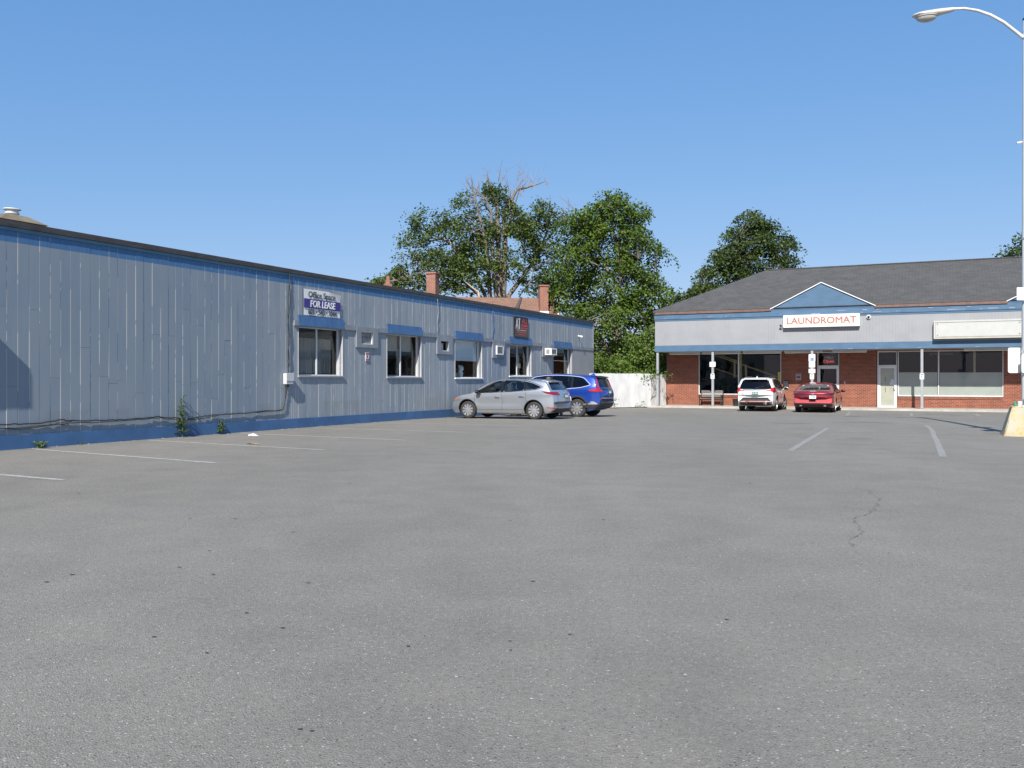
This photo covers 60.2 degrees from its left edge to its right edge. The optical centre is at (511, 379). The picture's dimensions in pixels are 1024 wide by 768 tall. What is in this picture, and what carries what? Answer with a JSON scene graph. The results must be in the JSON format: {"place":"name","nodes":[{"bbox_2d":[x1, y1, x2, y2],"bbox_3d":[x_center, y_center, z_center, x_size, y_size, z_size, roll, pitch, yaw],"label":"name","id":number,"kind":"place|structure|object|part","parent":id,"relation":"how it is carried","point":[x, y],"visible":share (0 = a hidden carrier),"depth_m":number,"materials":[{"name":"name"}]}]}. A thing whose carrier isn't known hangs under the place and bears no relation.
{"place":"outdoors","nodes":[
{"label":"outdoors","id":0,"kind":"place"},
{"bbox_2d":[456,285,558,314],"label":"roofed house","id":1,"kind":"structure","parent":0,"point":[539,304],"depth_m":59.91,"materials":[{"name":"brown"}]},
{"bbox_2d":[0,402,1023,767],"bbox_3d":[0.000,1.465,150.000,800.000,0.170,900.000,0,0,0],"label":"parking lot","id":2,"kind":"structure","parent":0,"point":[700,588],"depth_m":5.76,"materials":[{"name":"grey asphalt"}]},
{"bbox_2d":[33,440,47,447],"bbox_3d":[-9.680,1.321,18.144,0.275,0.167,0.294,0,0,0],"label":"weed","id":3,"kind":"object","parent":2,"relation":"on","point":[41,445],"visible":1,"depth_m":18.14,"materials":[{"name":"green plant"}]},
{"bbox_2d":[175,395,192,436],"bbox_3d":[-8.070,0.875,21.607,0.491,1.051,0.476,0,0,0],"label":"tall weed","id":4,"kind":"object","parent":2,"relation":"on","point":[182,419],"visible":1,"depth_m":21.62,"materials":[{"name":"green plant"}]},
{"bbox_2d":[217,420,226,433],"bbox_3d":[-7.508,1.220,22.806,0.289,0.364,0.360,0,0,-37],"label":"weed","id":5,"kind":"object","parent":2,"relation":"on","point":[221,429],"visible":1,"depth_m":22.79,"materials":[{"name":"green plant"}]},
{"bbox_2d":[0,207,593,450],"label":"long building","id":6,"kind":"structure","parent":2,"relation":"on","point":[93,327],"depth_m":22.72,"materials":[{"name":"paint"}]},
{"bbox_2d":[0,387,286,428],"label":"cable","id":7,"kind":"object","parent":6,"relation":"attached to","point":[129,419],"visible":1,"depth_m":19.99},
{"bbox_2d":[283,373,293,386],"bbox_3d":[-6.378,0.000,25.186,0.145,0.400,0.320,0,0,26],"label":"utility box","id":8,"kind":"object","parent":6,"relation":"attached to","point":[288,378],"visible":1,"depth_m":25.08,"materials":[{"name":"grey plastic"}]},
{"bbox_2d":[288,273,290,372],"bbox_3d":[-6.383,-1.635,25.286,0.041,2.855,0.133,0,0,26],"label":"hanging cable","id":9,"kind":"object","parent":6,"relation":"hanging from","point":[288,324],"visible":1,"depth_m":25.25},
{"bbox_2d":[297,326,343,377],"bbox_3d":[-5.910,-0.828,26.741,0.421,1.505,2.190,0,0,26],"label":"window","id":10,"kind":"structure","parent":6,"relation":"in","point":[314,355],"depth_m":26.99,"materials":[{"name":"white metal"}]},
{"bbox_2d":[304,289,340,317],"bbox_3d":[-5.700,-2.300,26.658,0.075,0.770,1.750,0,0,25],"label":"lease banner","id":11,"kind":"object","parent":6,"relation":"on","point":[321,303],"visible":1,"depth_m":26.63,"materials":[{"name":"white paint"}]},
{"bbox_2d":[365,352,368,360],"bbox_3d":[-4.721,-0.760,28.805,0.017,0.280,0.200,0,0,25],"label":"wall notice","id":12,"kind":"object","parent":6,"relation":"attached to","point":[366,356],"depth_m":28.78,"materials":[{"name":"white paint"}]},
{"bbox_2d":[386,333,422,377],"bbox_3d":[-3.901,-0.818,30.946,0.415,1.525,2.270,0,0,26],"label":"window","id":13,"kind":"structure","parent":6,"relation":"in","point":[404,345],"depth_m":31.24,"materials":[{"name":"white metal"}]},
{"bbox_2d":[457,365,463,376],"bbox_3d":[-2.066,-0.350,35.389,0.240,0.520,0.310,0,0,26],"label":"plush toy","id":14,"kind":"object","parent":6,"relation":"on","point":[460,372],"visible":0.96,"depth_m":35.29,"materials":[{"name":"blue fabric"}]},
{"bbox_2d":[455,339,482,378],"bbox_3d":[-2.001,-0.808,35.279,0.720,1.545,2.310,0,0,26],"label":"window","id":15,"kind":"structure","parent":6,"relation":"in","point":[465,350],"depth_m":35.60,"materials":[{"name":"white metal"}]},
{"bbox_2d":[496,346,503,354],"bbox_3d":[-0.772,-1.260,37.591,0.620,0.380,0.620,0,0,26],"label":"air conditioner","id":16,"kind":"object","parent":6,"relation":"attached to","point":[499,350],"visible":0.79,"depth_m":37.45,"materials":[{"name":"white paint"}]},
{"bbox_2d":[509,344,531,376],"bbox_3d":[0.301,-0.853,39.583,0.270,1.455,2.380,0,0,26],"label":"window","id":17,"kind":"structure","parent":6,"relation":"in","point":[527,346],"depth_m":40.59,"materials":[{"name":"white metal"}]},
{"bbox_2d":[514,316,527,337],"bbox_3d":[0.408,-2.365,39.499,0.071,0.910,1.440,0,0,26],"label":"black sign","id":18,"kind":"object","parent":6,"relation":"attached to","point":[520,326],"visible":1,"depth_m":39.38,"materials":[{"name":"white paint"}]},
{"bbox_2d":[545,348,556,354],"bbox_3d":[1.606,-1.345,42.249,0.900,0.320,0.664,0,0,26],"label":"air conditioner","id":19,"kind":"object","parent":6,"relation":"attached to","point":[550,351],"visible":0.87,"depth_m":41.87,"materials":[{"name":"white paint"}]},
{"bbox_2d":[553,348,571,373],"bbox_3d":[2.444,-0.633,44.066,0.270,1.895,2.440,0,0,26],"label":"window","id":20,"kind":"structure","parent":6,"relation":"in","point":[568,354],"depth_m":45.13,"materials":[{"name":"white metal"}]},
{"bbox_2d":[425,272,439,293],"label":"chimney house","id":21,"kind":"structure","parent":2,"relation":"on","point":[432,282],"depth_m":48.90,"materials":[{"name":"brown"}]},
{"bbox_2d":[453,378,570,419],"bbox_3d":[-0.031,0.679,32.754,4.463,1.477,2.295,0,0,26],"label":"silver hatchback","id":22,"kind":"object","parent":2,"relation":"on","point":[539,398],"visible":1,"depth_m":31.92,"materials":[{"name":"paint"}]},
{"bbox_2d":[507,373,613,416],"bbox_3d":[1.761,0.601,35.777,4.702,1.725,2.384,0,0,26],"label":"blue suv","id":23,"kind":"object","parent":2,"relation":"on","point":[592,394],"visible":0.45,"depth_m":34.44,"materials":[{"name":"paint"}]},
{"bbox_3d":[1.979,0.089,34.784,0.862,0.513,0.228,0,0,26],"label":"side window","id":24,"kind":"part","parent":23,"relation":"part of","materials":[{"name":"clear glass"}]},
{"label":"side window","id":25,"kind":"part","parent":23,"relation":"part of","materials":[{"name":"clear glass"}]},
{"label":"rear window","id":26,"kind":"part","parent":23,"relation":"part of","materials":[{"name":"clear glass"}]},
{"bbox_2d":[546,188,678,373],"bbox_3d":[6.579,-5.612,60.041,9.963,14.957,8.520,0,0,0],"label":"maple tree","id":27,"kind":"object","parent":2,"relation":"on","point":[594,230],"visible":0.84,"depth_m":59.06,"materials":[{"name":"green plant"}]},
{"bbox_2d":[594,353,636,373],"bbox_3d":[5.091,-0.001,51.568,4.355,3.330,2.566,0,0,0],"label":"side bush","id":28,"kind":"object","parent":2,"relation":"on","point":[609,364],"visible":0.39,"depth_m":51.13,"materials":[{"name":"green plant"}]},
{"bbox_2d":[589,373,650,407],"bbox_3d":[5.685,0.589,48.583,5.234,1.922,0.166,0,0,-36],"label":"board fence","id":29,"kind":"object","parent":2,"relation":"on","point":[631,390],"visible":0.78,"depth_m":49.13,"materials":[{"name":"white paint"}]},
{"bbox_2d":[624,367,672,400],"bbox_3d":[7.741,0.461,49.930,2.878,2.396,1.331,0,0,-30],"label":"fence creeper","id":30,"kind":"object","parent":29,"relation":"attached to","point":[654,374],"visible":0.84,"depth_m":49.87,"materials":[{"name":"green plant"}]},
{"bbox_2d":[605,324,666,388],"bbox_3d":[7.963,-0.867,53.287,5.120,5.060,2.850,0,0,0],"label":"tall bush","id":31,"kind":"object","parent":2,"relation":"on","point":[637,358],"visible":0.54,"depth_m":52.88,"materials":[{"name":"green plant"}]},
{"bbox_2d":[642,355,666,393],"bbox_3d":[9.101,-0.144,54.075,2.594,3.610,2.573,0,0,0],"label":"corner bush","id":32,"kind":"object","parent":2,"relation":"on","point":[654,365],"visible":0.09,"depth_m":53.82,"materials":[{"name":"green plant"}]},
{"bbox_2d":[651,374,665,404],"bbox_3d":[8.387,0.600,50.934,0.166,1.901,2.025,0,0,35],"label":"board fence","id":33,"kind":"object","parent":2,"relation":"on","point":[662,391],"visible":0.45,"depth_m":51.09,"materials":[{"name":"white paint"}]},
{"bbox_2d":[737,376,787,410],"bbox_3d":[12.835,0.672,45.295,2.336,1.755,4.645,0,0,24],"label":"white suv","id":34,"kind":"object","parent":2,"relation":"on","point":[753,392],"visible":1,"depth_m":43.44,"materials":[{"name":"paint"}]},
{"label":"rear window","id":35,"kind":"part","parent":34,"relation":"part of","materials":[{"name":"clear glass"}]},
{"bbox_2d":[793,382,845,411],"bbox_3d":[15.203,0.820,43.787,2.367,1.460,4.995,0,0,25],"label":"red sedan","id":36,"kind":"object","parent":2,"relation":"on","point":[813,395],"visible":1,"depth_m":41.90,"materials":[{"name":"paint"}]},
{"bbox_2d":[652,256,1021,408],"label":"laundromat building","id":37,"kind":"structure","parent":2,"relation":"on","point":[882,357],"depth_m":47.11,"materials":[{"name":"grey paint"}]},
{"bbox_2d":[699,353,780,394],"bbox_3d":[12.884,-0.350,50.036,4.620,2.360,0.074,0,0,26],"label":"window","id":38,"kind":"structure","parent":37,"relation":"in","point":[700,353],"depth_m":50.01,"materials":[{"name":"black metal"}]},
{"bbox_2d":[714,354,779,393],"bbox_3d":[14.627,-0.166,51.622,5.815,3.132,0.250,0,0,26],"label":"staircase railing","id":39,"kind":"object","parent":37,"relation":"in","point":[721,377],"visible":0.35,"depth_m":52.43,"materials":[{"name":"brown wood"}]},
{"bbox_2d":[783,380,788,386],"bbox_3d":[15.127,0.200,48.751,0.300,0.360,0.198,0,0,26],"label":"wall ashtray","id":40,"kind":"object","parent":37,"relation":"attached to","point":[785,383],"depth_m":48.67,"materials":[{"name":"black plastic"}]},
{"bbox_2d":[796,374,800,379],"bbox_3d":[15.753,-0.170,48.553,0.280,0.360,0.017,0,0,26],"label":"brick notice","id":41,"kind":"object","parent":37,"relation":"attached to","point":[798,376],"visible":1,"depth_m":48.54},
{"bbox_2d":[809,354,814,361],"bbox_3d":[15.754,-1.160,46.373,0.330,0.400,0.024,0,0,25],"label":"post sign","id":42,"kind":"object","parent":37,"relation":"attached to","point":[811,357],"visible":1,"depth_m":46.37,"materials":[{"name":"white metal"}]},
{"bbox_2d":[809,362,814,366],"bbox_3d":[15.756,-0.802,46.377,0.310,0.285,0.014,0,0,25],"label":"post sign","id":43,"kind":"object","parent":37,"relation":"attached to","point":[811,364],"visible":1,"depth_m":46.37,"materials":[{"name":"white paint"}]},
{"bbox_2d":[783,313,859,327],"bbox_3d":[16.105,-3.090,46.017,3.780,0.650,0.255,0,0,26],"label":"laundromat sign","id":44,"kind":"object","parent":37,"relation":"attached to","point":[822,320],"visible":1,"depth_m":45.89,"materials":[{"name":"white paint"}]},
{"bbox_2d":[817,352,838,388],"bbox_3d":[17.167,-0.038,47.942,1.125,2.985,0.185,0,0,26],"label":"door","id":45,"kind":"structure","parent":37,"relation":"in","point":[822,366],"depth_m":47.96,"materials":[{"name":"white metal"}]},
{"bbox_2d":[823,356,833,363],"bbox_3d":[17.266,-1.110,48.130,0.565,0.421,0.042,0,0,26],"label":"neon sign","id":46,"kind":"object","parent":37,"relation":"hanging from","point":[828,359],"visible":1,"depth_m":48.14,"materials":[{"name":"red glass"}]},
{"bbox_2d":[877,351,896,407],"bbox_3d":[19.826,-0.038,46.674,0.945,2.985,0.185,0,0,26],"label":"door","id":47,"kind":"structure","parent":37,"relation":"in","point":[886,378],"depth_m":46.72,"materials":[{"name":"white metal"}]},
{"bbox_2d":[898,350,1003,396],"bbox_3d":[22.519,-0.340,45.445,4.880,2.380,0.084,0,0,26],"label":"window","id":48,"kind":"structure","parent":37,"relation":"in","point":[961,384],"depth_m":45.36,"materials":[{"name":"white metal"}]},
{"bbox_2d":[934,319,1021,338],"bbox_3d":[22.623,-2.476,42.888,3.860,0.892,0.290,0,0,26],"label":"blank sign","id":49,"kind":"object","parent":37,"relation":"attached to","point":[984,328],"visible":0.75,"depth_m":42.77,"materials":[{"name":"white plastic"}]},
{"bbox_2d":[1001,403,1023,436],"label":"concrete base","id":50,"kind":"object","parent":2,"relation":"on","point":[1013,425],"visible":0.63,"depth_m":21.98,"materials":[{"name":"yellow paint"}]},
{"bbox_2d":[912,7,1023,405],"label":"lamp post","id":51,"kind":"object","parent":50,"relation":"on","point":[926,16],"visible":0.98,"depth_m":22.28,"materials":[{"name":"metal"}]},
{"bbox_2d":[1008,348,1020,372],"bbox_3d":[12.769,-0.500,22.392,0.420,0.640,0.036,0,0,-6],"label":"pole sign","id":52,"kind":"object","parent":51,"relation":"attached to","point":[1014,360],"visible":0.86,"depth_m":22.37,"materials":[{"name":"white paint"}]},
{"bbox_2d":[1017,287,1023,299],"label":"pole sign","id":53,"kind":"object","parent":51,"relation":"attached to","point":[1020,293],"visible":1,"depth_m":22.12,"materials":[{"name":"white paint"}]},
{"bbox_2d":[1021,354,1023,372],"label":"pole sign","id":54,"kind":"object","parent":51,"relation":"attached to","point":[1022,363],"visible":1,"depth_m":22.11,"materials":[{"name":"white paint"}]},
{"bbox_2d":[0,0,1023,346],"label":"sky","id":55,"kind":"structure","parent":0,"point":[300,135],"materials":[{"name":"blue"}]},
{"bbox_2d":[648,405,1008,411],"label":"sidewalk","id":56,"kind":"structure","parent":0,"point":[856,408],"depth_m":45.19,"materials":[{"name":"concrete"}]},
{"bbox_2d":[699,390,723,405],"bbox_3d":[11.274,1.017,49.965,1.280,0.860,0.610,0,0,26],"label":"park bench","id":57,"kind":"object","parent":56,"relation":"on","point":[718,393],"visible":0.99,"depth_m":50.03,"materials":[{"name":"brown wood"}]},
{"bbox_2d":[732,399,737,405],"bbox_3d":[12.455,1.247,49.141,0.400,0.400,0.390,0,0,26],"label":"trash can","id":58,"kind":"object","parent":56,"relation":"on","point":[735,402],"visible":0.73,"depth_m":49.00,"materials":[{"name":"black plastic"}]},
{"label":"lawn","id":59,"kind":"structure","parent":0,"visible":0},
{"bbox_2d":[384,276,391,285],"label":"spire house","id":60,"kind":"structure","parent":59,"relation":"on","point":[388,281],"depth_m":63.98,"materials":[{"name":"brown"}]},
{"bbox_2d":[364,273,419,290],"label":"tree","id":61,"kind":"object","parent":59,"relation":"on","point":[374,280],"visible":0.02,"depth_m":69.36,"materials":[{"name":"green plant"}]},
{"bbox_2d":[375,159,574,297],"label":"half dead maple","id":62,"kind":"object","parent":59,"relation":"on","point":[520,228],"visible":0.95,"depth_m":65.40,"materials":[{"name":"green plant"}]},
{"bbox_2d":[518,259,577,313],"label":"back tree","id":63,"kind":"object","parent":59,"relation":"on","point":[545,275],"visible":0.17,"depth_m":71.62,"materials":[{"name":"green plant"}]},
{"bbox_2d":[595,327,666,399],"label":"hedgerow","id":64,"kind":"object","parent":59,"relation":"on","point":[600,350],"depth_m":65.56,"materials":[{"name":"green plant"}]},
{"bbox_2d":[658,281,720,308],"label":"tree","id":65,"kind":"object","parent":59,"relation":"on","point":[706,287],"visible":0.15,"depth_m":73.36,"materials":[{"name":"green plant"}]},
{"bbox_2d":[683,209,808,297],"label":"round tree","id":66,"kind":"object","parent":59,"relation":"on","point":[739,259],"visible":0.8,"depth_m":78.04,"materials":[{"name":"green plant"}]},
{"bbox_2d":[992,232,1021,256],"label":"edge tree","id":67,"kind":"object","parent":59,"relation":"on","point":[1017,250],"visible":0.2,"depth_m":78.06,"materials":[{"name":"green plant"}]},
{"bbox_3d":[12.731,1.155,51.114,3.200,0.610,0.500,0,0,26],"label":"plant shelf","id":68,"kind":"object","parent":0,"visible":0},
{"bbox_2d":[717,381,728,391],"bbox_3d":[12.266,0.428,51.396,0.780,0.844,0.888,0,0,26],"label":"potted plant","id":69,"kind":"object","parent":68,"relation":"on","point":[723,387],"visible":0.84,"depth_m":51.31,"materials":[{"name":"green plant"}]},
{"bbox_2d":[731,384,737,393],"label":"potted plant","id":70,"kind":"object","parent":68,"relation":"on","point":[735,388],"visible":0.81,"depth_m":50.94,"materials":[{"name":"green plant"}]}
]}

